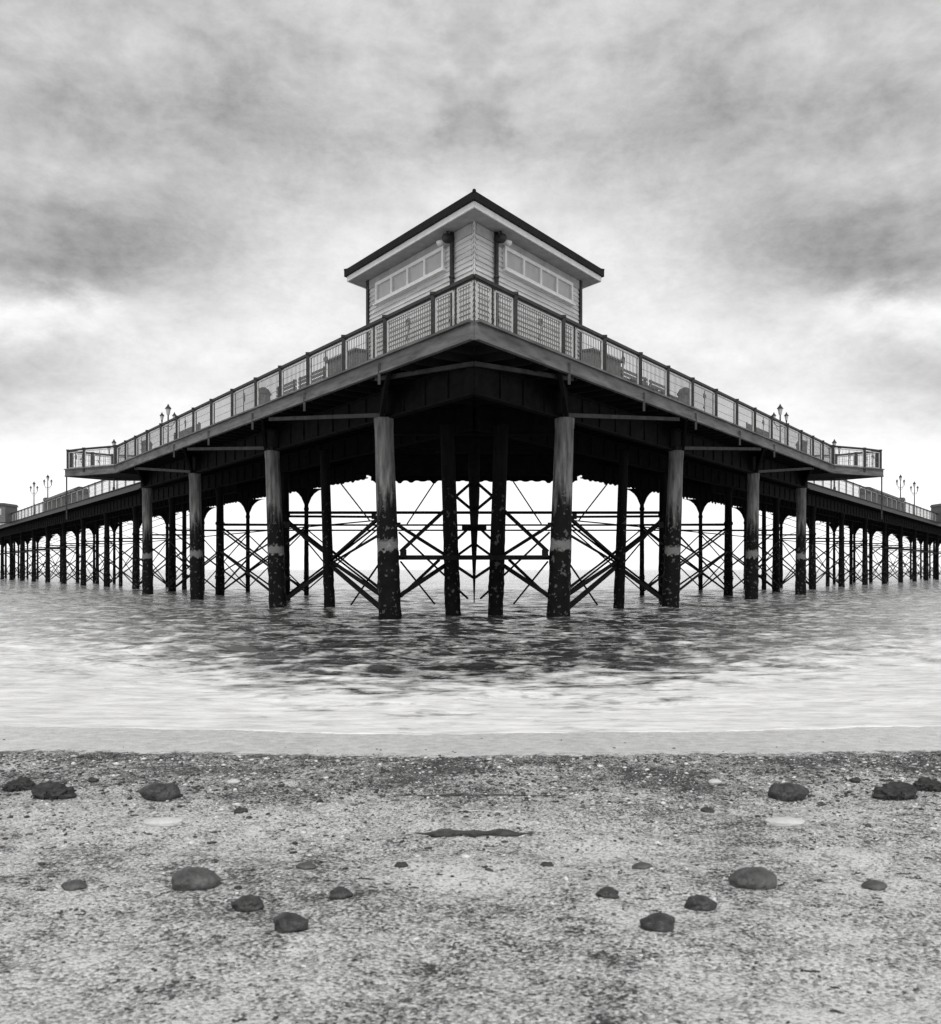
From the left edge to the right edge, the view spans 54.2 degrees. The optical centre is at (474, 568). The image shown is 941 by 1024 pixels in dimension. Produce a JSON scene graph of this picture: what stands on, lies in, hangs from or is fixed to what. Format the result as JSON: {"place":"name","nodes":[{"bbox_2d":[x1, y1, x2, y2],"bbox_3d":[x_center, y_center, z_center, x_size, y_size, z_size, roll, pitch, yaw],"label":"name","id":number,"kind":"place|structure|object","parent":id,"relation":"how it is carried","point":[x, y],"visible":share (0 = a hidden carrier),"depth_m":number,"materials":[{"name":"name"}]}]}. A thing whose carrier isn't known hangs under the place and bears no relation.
{"place":"outdoors","nodes":[
{"label":"outdoors","id":0,"kind":"place"},
{"bbox_2d":[0,726,940,1023],"bbox_3d":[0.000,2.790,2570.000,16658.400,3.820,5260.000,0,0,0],"label":"beach","id":1,"kind":"structure","parent":0,"point":[426,970],"depth_m":3.64,"materials":[{"name":"grey sand"}]},
{"bbox_2d":[0,777,35,791],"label":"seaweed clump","id":2,"kind":"object","parent":1,"relation":"on","point":[22,784],"visible":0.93,"depth_m":5.58,"materials":[{"name":"grey stone"}]},
{"bbox_2d":[30,781,76,799],"bbox_3d":[-2.474,1.317,5.398,0.279,0.139,0.171,0,0,0],"label":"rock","id":3,"kind":"object","parent":1,"relation":"on","point":[48,790],"visible":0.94,"depth_m":5.37,"materials":[{"name":"grey stone"}]},
{"bbox_2d":[61,879,86,890],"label":"beach stone","id":4,"kind":"object","parent":1,"relation":"on","point":[72,885],"visible":0.96,"depth_m":3.60,"materials":[{"name":"grey stone"}]},
{"bbox_2d":[87,777,98,781],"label":"beach stone","id":5,"kind":"object","parent":1,"relation":"on","point":[91,779],"visible":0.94,"depth_m":5.82,"materials":[{"name":"grey stone"}]},
{"bbox_2d":[143,817,183,826],"bbox_3d":[-1.595,1.300,4.721,0.206,0.049,0.120,0,0,0],"label":"shell","id":6,"kind":"object","parent":1,"relation":"on","point":[165,821],"visible":1,"depth_m":4.68},
{"bbox_2d":[171,867,219,890],"bbox_3d":[-1.109,1.237,3.657,0.198,0.108,0.131,0,0,0],"label":"beach stone","id":7,"kind":"object","parent":1,"relation":"on","point":[191,878],"visible":0.9,"depth_m":3.61,"materials":[{"name":"grey stone"}]},
{"bbox_2d":[227,779,239,783],"bbox_3d":[-1.552,1.372,5.927,0.088,0.035,0.072,0,0,0],"label":"shell","id":8,"kind":"object","parent":1,"relation":"on","point":[233,781],"visible":1,"depth_m":5.90},
{"bbox_2d":[234,807,247,813],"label":"beach stone","id":9,"kind":"object","parent":1,"relation":"on","point":[240,810],"visible":0.89,"depth_m":5.00,"materials":[{"name":"grey stone"}]},
{"bbox_2d":[231,894,263,911],"bbox_3d":[-0.840,1.247,3.403,0.124,0.072,0.080,0,0,0],"label":"beach stone","id":10,"kind":"object","parent":1,"relation":"on","point":[248,903],"visible":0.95,"depth_m":3.38,"materials":[{"name":"grey stone"}]},
{"bbox_2d":[273,912,308,932],"bbox_3d":[-0.628,1.222,3.150,0.127,0.081,0.094,0,0,0],"label":"beach stone","id":11,"kind":"object","parent":1,"relation":"on","point":[289,922],"visible":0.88,"depth_m":3.12,"materials":[{"name":"grey stone"}]},
{"bbox_2d":[296,862,315,869],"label":"beach stone","id":12,"kind":"object","parent":1,"relation":"on","point":[306,866],"visible":1,"depth_m":3.87,"materials":[{"name":"grey stone"}]},
{"bbox_2d":[329,886,352,899],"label":"beach stone","id":13,"kind":"object","parent":1,"relation":"on","point":[339,893],"visible":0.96,"depth_m":3.47,"materials":[{"name":"grey stone"}]},
{"bbox_2d":[394,861,407,867],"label":"beach stone","id":14,"kind":"object","parent":1,"relation":"on","point":[401,864],"visible":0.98,"depth_m":3.96,"materials":[{"name":"grey stone"}]},
{"bbox_2d":[0,319,940,619],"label":"pier","id":15,"kind":"structure","parent":1,"relation":"on","point":[474,405],"depth_m":39.21,"materials":[{"name":"paint"}]},
{"bbox_2d":[0,503,17,522],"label":"cabin","id":16,"kind":"object","parent":15,"relation":"on","point":[6,510],"visible":0.95,"depth_m":120.98,"materials":[{"name":"paint"}]},
{"bbox_2d":[29,482,38,513],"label":"lamp post","id":17,"kind":"object","parent":15,"relation":"on","point":[33,483],"visible":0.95,"depth_m":110.96,"materials":[{"name":"metal"}]},
{"bbox_2d":[43,475,51,497],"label":"lamp post","id":18,"kind":"object","parent":15,"relation":"on","point":[47,477],"visible":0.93,"depth_m":102.94,"materials":[{"name":"metal"}]},
{"bbox_2d":[45,486,87,508],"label":"covered stall","id":19,"kind":"object","parent":15,"relation":"on","point":[79,497],"visible":0.4,"depth_m":88.87,"materials":[{"name":"paint"}]},
{"bbox_2d":[0,480,134,524],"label":"walkway railing","id":20,"kind":"object","parent":15,"relation":"on","point":[48,505],"visible":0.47,"depth_m":89.03,"materials":[{"name":"metal"}]},
{"bbox_2d":[66,445,114,471],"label":"pier railing","id":21,"kind":"object","parent":15,"relation":"on","point":[83,449],"visible":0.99,"depth_m":56.23,"materials":[{"name":"metal"}]},
{"bbox_2d":[70,451,113,467],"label":"pier railing","id":22,"kind":"object","parent":15,"relation":"on","point":[91,458],"visible":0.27,"depth_m":58.43,"materials":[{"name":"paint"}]},
{"bbox_2d":[109,440,115,489],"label":"lamp post","id":23,"kind":"object","parent":15,"relation":"on","point":[113,442],"visible":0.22,"depth_m":74.94,"materials":[{"name":"metal"}]},
{"bbox_2d":[160,404,176,441],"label":"lamp post","id":24,"kind":"object","parent":15,"relation":"on","point":[168,408],"visible":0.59,"depth_m":58.95,"materials":[{"name":"metal"}]},
{"bbox_2d":[174,422,200,439],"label":"bench","id":25,"kind":"object","parent":15,"relation":"on","point":[186,431],"visible":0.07,"depth_m":46.03,"materials":[{"name":"paint"}]},
{"bbox_2d":[259,388,268,404],"bbox_3d":[-8.481,-6.720,36.934,0.660,1.160,0.660,0,0,0],"label":"litter bin","id":26,"kind":"object","parent":15,"relation":"on","point":[267,396],"visible":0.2,"depth_m":36.70,"materials":[{"name":"paint"}]},
{"bbox_2d":[284,379,294,393],"bbox_3d":[-6.990,-6.615,35.165,0.510,0.951,1.900,0,0,-34],"label":"bench","id":27,"kind":"object","parent":15,"relation":"on","point":[289,386],"visible":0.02,"depth_m":34.76,"materials":[{"name":"paint"}]},
{"bbox_2d":[115,274,473,463],"bbox_3d":[-10.740,-6.700,39.159,0.286,1.470,38.669,0,0,-34],"label":"pier railing","id":28,"kind":"object","parent":15,"relation":"on","point":[128,449],"visible":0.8,"depth_m":31.19,"materials":[{"name":"metal"}]},
{"bbox_2d":[301,368,322,386],"bbox_3d":[-5.656,-6.615,33.170,0.510,0.951,2.400,0,0,-34],"label":"bench","id":29,"kind":"object","parent":15,"relation":"on","point":[312,377],"visible":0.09,"depth_m":32.78,"materials":[{"name":"paint"}]},
{"bbox_2d":[328,348,369,376],"bbox_3d":[-4.159,-6.650,30.924,0.800,1.020,2.300,0,0,-34],"label":"storage chest","id":30,"kind":"object","parent":15,"relation":"on","point":[348,359],"visible":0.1,"depth_m":30.14,"materials":[{"name":"paint"}]},
{"bbox_2d":[344,189,604,360],"bbox_3d":[0.000,-8.399,30.150,10.661,4.518,7.157,0,0,-56],"label":"kiosk","id":31,"kind":"object","parent":15,"relation":"on","point":[473,232],"visible":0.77,"depth_m":26.98,"materials":[{"name":"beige wood"}]},
{"bbox_2d":[373,246,446,305],"bbox_3d":[-2.020,-8.830,27.835,0.160,0.720,4.240,0,0,-34],"label":"window","id":32,"kind":"structure","parent":31,"relation":"in","point":[432,264],"depth_m":27.66,"materials":[{"name":"grey glass"}]},
{"bbox_2d":[502,246,575,305],"bbox_3d":[2.020,-8.830,27.835,0.160,0.720,4.240,0,0,34],"label":"window","id":33,"kind":"structure","parent":31,"relation":"in","point":[515,264],"depth_m":27.67,"materials":[{"name":"grey glass"}]},
{"bbox_2d":[580,348,621,375],"bbox_3d":[4.159,-6.650,30.924,0.800,1.020,2.300,0,0,34],"label":"bench","id":34,"kind":"object","parent":15,"relation":"on","point":[599,359],"visible":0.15,"depth_m":30.12,"materials":[{"name":"paint"}]},
{"bbox_2d":[621,367,657,391],"bbox_3d":[5.914,-6.615,32.998,0.510,0.951,2.400,0,0,34],"label":"bench","id":35,"kind":"object","parent":15,"relation":"on","point":[635,379],"visible":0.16,"depth_m":32.73,"materials":[{"name":"paint"}]},
{"bbox_2d":[474,274,833,463],"bbox_3d":[10.740,-6.700,39.159,0.286,1.470,38.669,0,0,34],"label":"pier railing","id":36,"kind":"object","parent":15,"relation":"on","point":[824,452],"visible":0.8,"depth_m":30.90,"materials":[{"name":"metal"}]},
{"bbox_2d":[649,380,679,400],"bbox_3d":[7.248,-6.615,34.993,0.510,0.951,1.900,0,0,34],"label":"bench","id":37,"kind":"object","parent":15,"relation":"on","point":[678,399],"visible":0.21,"depth_m":34.91,"materials":[{"name":"paint"}]},
{"bbox_2d":[677,387,687,403],"bbox_3d":[8.481,-6.720,36.934,0.660,1.160,0.660,0,0,0],"label":"litter bin","id":38,"kind":"object","parent":15,"relation":"on","point":[685,395],"visible":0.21,"depth_m":36.66,"materials":[{"name":"paint"}]},
{"bbox_2d":[746,422,780,441],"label":"bench","id":39,"kind":"object","parent":15,"relation":"on","point":[757,430],"visible":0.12,"depth_m":45.62,"materials":[{"name":"paint"}]},
{"bbox_2d":[772,404,788,440],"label":"lamp post","id":40,"kind":"object","parent":15,"relation":"on","point":[780,409],"visible":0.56,"depth_m":58.95,"materials":[{"name":"metal"}]},
{"bbox_2d":[832,439,840,489],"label":"lamp post","id":41,"kind":"object","parent":15,"relation":"on","point":[834,442],"visible":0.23,"depth_m":74.92,"materials":[{"name":"metal"}]},
{"bbox_2d":[814,451,878,467],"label":"pier railing","id":42,"kind":"object","parent":15,"relation":"on","point":[876,459],"visible":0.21,"depth_m":58.31,"materials":[{"name":"metal"}]},
{"bbox_2d":[833,445,881,471],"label":"pier railing","id":43,"kind":"object","parent":15,"relation":"on","point":[864,456],"visible":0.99,"depth_m":56.19,"materials":[{"name":"metal"}]},
{"bbox_2d":[810,480,936,520],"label":"walkway railing","id":44,"kind":"object","parent":15,"relation":"on","point":[896,503],"visible":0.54,"depth_m":88.84,"materials":[{"name":"metal"}]},
{"bbox_2d":[861,487,902,506],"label":"covered stall","id":45,"kind":"object","parent":15,"relation":"on","point":[868,495],"visible":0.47,"depth_m":88.34,"materials":[{"name":"paint"}]},
{"bbox_2d":[896,474,904,497],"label":"lamp post","id":46,"kind":"object","parent":15,"relation":"on","point":[900,479],"visible":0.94,"depth_m":102.95,"materials":[{"name":"metal"}]},
{"bbox_2d":[900,497,905,511],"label":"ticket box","id":47,"kind":"object","parent":15,"relation":"on","point":[903,504],"visible":0.33,"depth_m":101.85,"materials":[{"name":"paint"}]},
{"bbox_2d":[910,481,918,504],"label":"lamp post","id":48,"kind":"object","parent":15,"relation":"on","point":[914,484],"visible":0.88,"depth_m":110.95,"materials":[{"name":"metal"}]},
{"bbox_2d":[930,504,940,522],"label":"cabin","id":49,"kind":"object","parent":15,"relation":"on","point":[935,508],"visible":0.86,"depth_m":121.94,"materials":[{"name":"paint"}]},
{"bbox_2d":[0,739,940,1023],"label":"shingle","id":50,"kind":"object","parent":1,"relation":"on","point":[490,795],"visible":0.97,"depth_m":5.26,"materials":[{"name":"grey gravel"}]},
{"bbox_2d":[439,808,505,811],"bbox_3d":[0.000,1.325,5.045,0.384,0.013,0.057,0,0,0],"label":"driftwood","id":51,"kind":"object","parent":1,"relation":"on","point":[475,810],"visible":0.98,"depth_m":5.03,"materials":[{"name":"grey wood"}]},
{"bbox_2d":[414,828,533,837],"bbox_3d":[0.000,1.295,4.494,0.594,0.051,0.061,0,0,-2],"label":"driftwood","id":52,"kind":"object","parent":1,"relation":"on","point":[500,832],"visible":0.99,"depth_m":4.48,"materials":[{"name":"black wood"}]},
{"bbox_2d":[540,861,553,866],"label":"beach stone","id":53,"kind":"object","parent":1,"relation":"on","point":[547,864],"visible":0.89,"depth_m":3.97,"materials":[{"name":"grey stone"}]},
{"bbox_2d":[595,886,618,898],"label":"beach stone","id":54,"kind":"object","parent":1,"relation":"on","point":[608,892],"visible":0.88,"depth_m":3.47,"materials":[{"name":"grey stone"}]},
{"bbox_2d":[632,862,652,868],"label":"beach stone","id":55,"kind":"object","parent":1,"relation":"on","point":[641,865],"visible":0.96,"depth_m":3.87,"materials":[{"name":"grey stone"}]},
{"bbox_2d":[639,912,674,931],"bbox_3d":[0.628,1.222,3.150,0.127,0.081,0.094,0,0,0],"label":"beach stone","id":56,"kind":"object","parent":1,"relation":"on","point":[659,922],"visible":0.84,"depth_m":3.12,"materials":[{"name":"grey stone"}]},
{"bbox_2d":[684,894,716,911],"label":"beach stone","id":57,"kind":"object","parent":1,"relation":"on","point":[702,903],"visible":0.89,"depth_m":3.38,"materials":[{"name":"grey stone"}]},
{"bbox_2d":[700,807,713,812],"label":"beach stone","id":58,"kind":"object","parent":1,"relation":"on","point":[707,810],"visible":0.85,"depth_m":5.00,"materials":[{"name":"grey stone"}]},
{"bbox_2d":[708,779,721,783],"bbox_3d":[1.554,1.372,5.927,0.088,0.035,0.072,0,0,0],"label":"shell","id":59,"kind":"object","parent":1,"relation":"on","point":[716,781],"visible":0.84,"depth_m":5.91},
{"bbox_2d":[728,867,776,889],"bbox_3d":[1.109,1.237,3.657,0.198,0.108,0.131,0,0,0],"label":"beach stone","id":60,"kind":"object","parent":1,"relation":"on","point":[757,878],"visible":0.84,"depth_m":3.61,"materials":[{"name":"grey stone"}]},
{"bbox_2d":[764,817,805,826],"bbox_3d":[1.595,1.300,4.721,0.206,0.049,0.120,0,0,0],"label":"shell","id":61,"kind":"object","parent":1,"relation":"on","point":[783,821],"visible":1,"depth_m":4.68},
{"bbox_2d":[767,783,808,801],"bbox_3d":[1.828,1.310,5.352,0.240,0.130,0.149,0,0,0],"label":"beach stone","id":62,"kind":"object","parent":1,"relation":"on","point":[788,792],"visible":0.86,"depth_m":5.31,"materials":[{"name":"grey stone"}]},
{"bbox_2d":[849,777,860,782],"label":"beach stone","id":63,"kind":"object","parent":1,"relation":"on","point":[855,779],"visible":0.99,"depth_m":5.82,"materials":[{"name":"grey stone"}]},
{"bbox_2d":[861,879,886,890],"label":"beach stone","id":64,"kind":"object","parent":1,"relation":"on","point":[875,885],"visible":0.92,"depth_m":3.60,"materials":[{"name":"grey stone"}]},
{"bbox_2d":[871,781,917,800],"bbox_3d":[2.474,1.317,5.398,0.279,0.139,0.171,0,0,0],"label":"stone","id":65,"kind":"object","parent":1,"relation":"on","point":[899,790],"visible":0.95,"depth_m":5.37,"materials":[{"name":"grey stone"}]},
{"bbox_2d":[912,777,940,791],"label":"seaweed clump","id":66,"kind":"object","parent":1,"relation":"on","point":[926,784],"visible":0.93,"depth_m":5.57,"materials":[{"name":"grey stone"}]},
{"bbox_2d":[0,569,940,734],"bbox_3d":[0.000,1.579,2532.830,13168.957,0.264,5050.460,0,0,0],"label":"sea","id":67,"kind":"structure","parent":0,"point":[710,657],"depth_m":16.32,"materials":[{"name":"grey liquid"}]},
{"bbox_2d":[0,0,940,568],"label":"sky","id":68,"kind":"structure","parent":0,"point":[189,189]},
{"bbox_2d":[796,440,804,451],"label":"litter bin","id":69,"kind":"object","parent":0,"point":[803,445],"visible":0.16,"depth_m":51.61,"materials":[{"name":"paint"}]}
]}

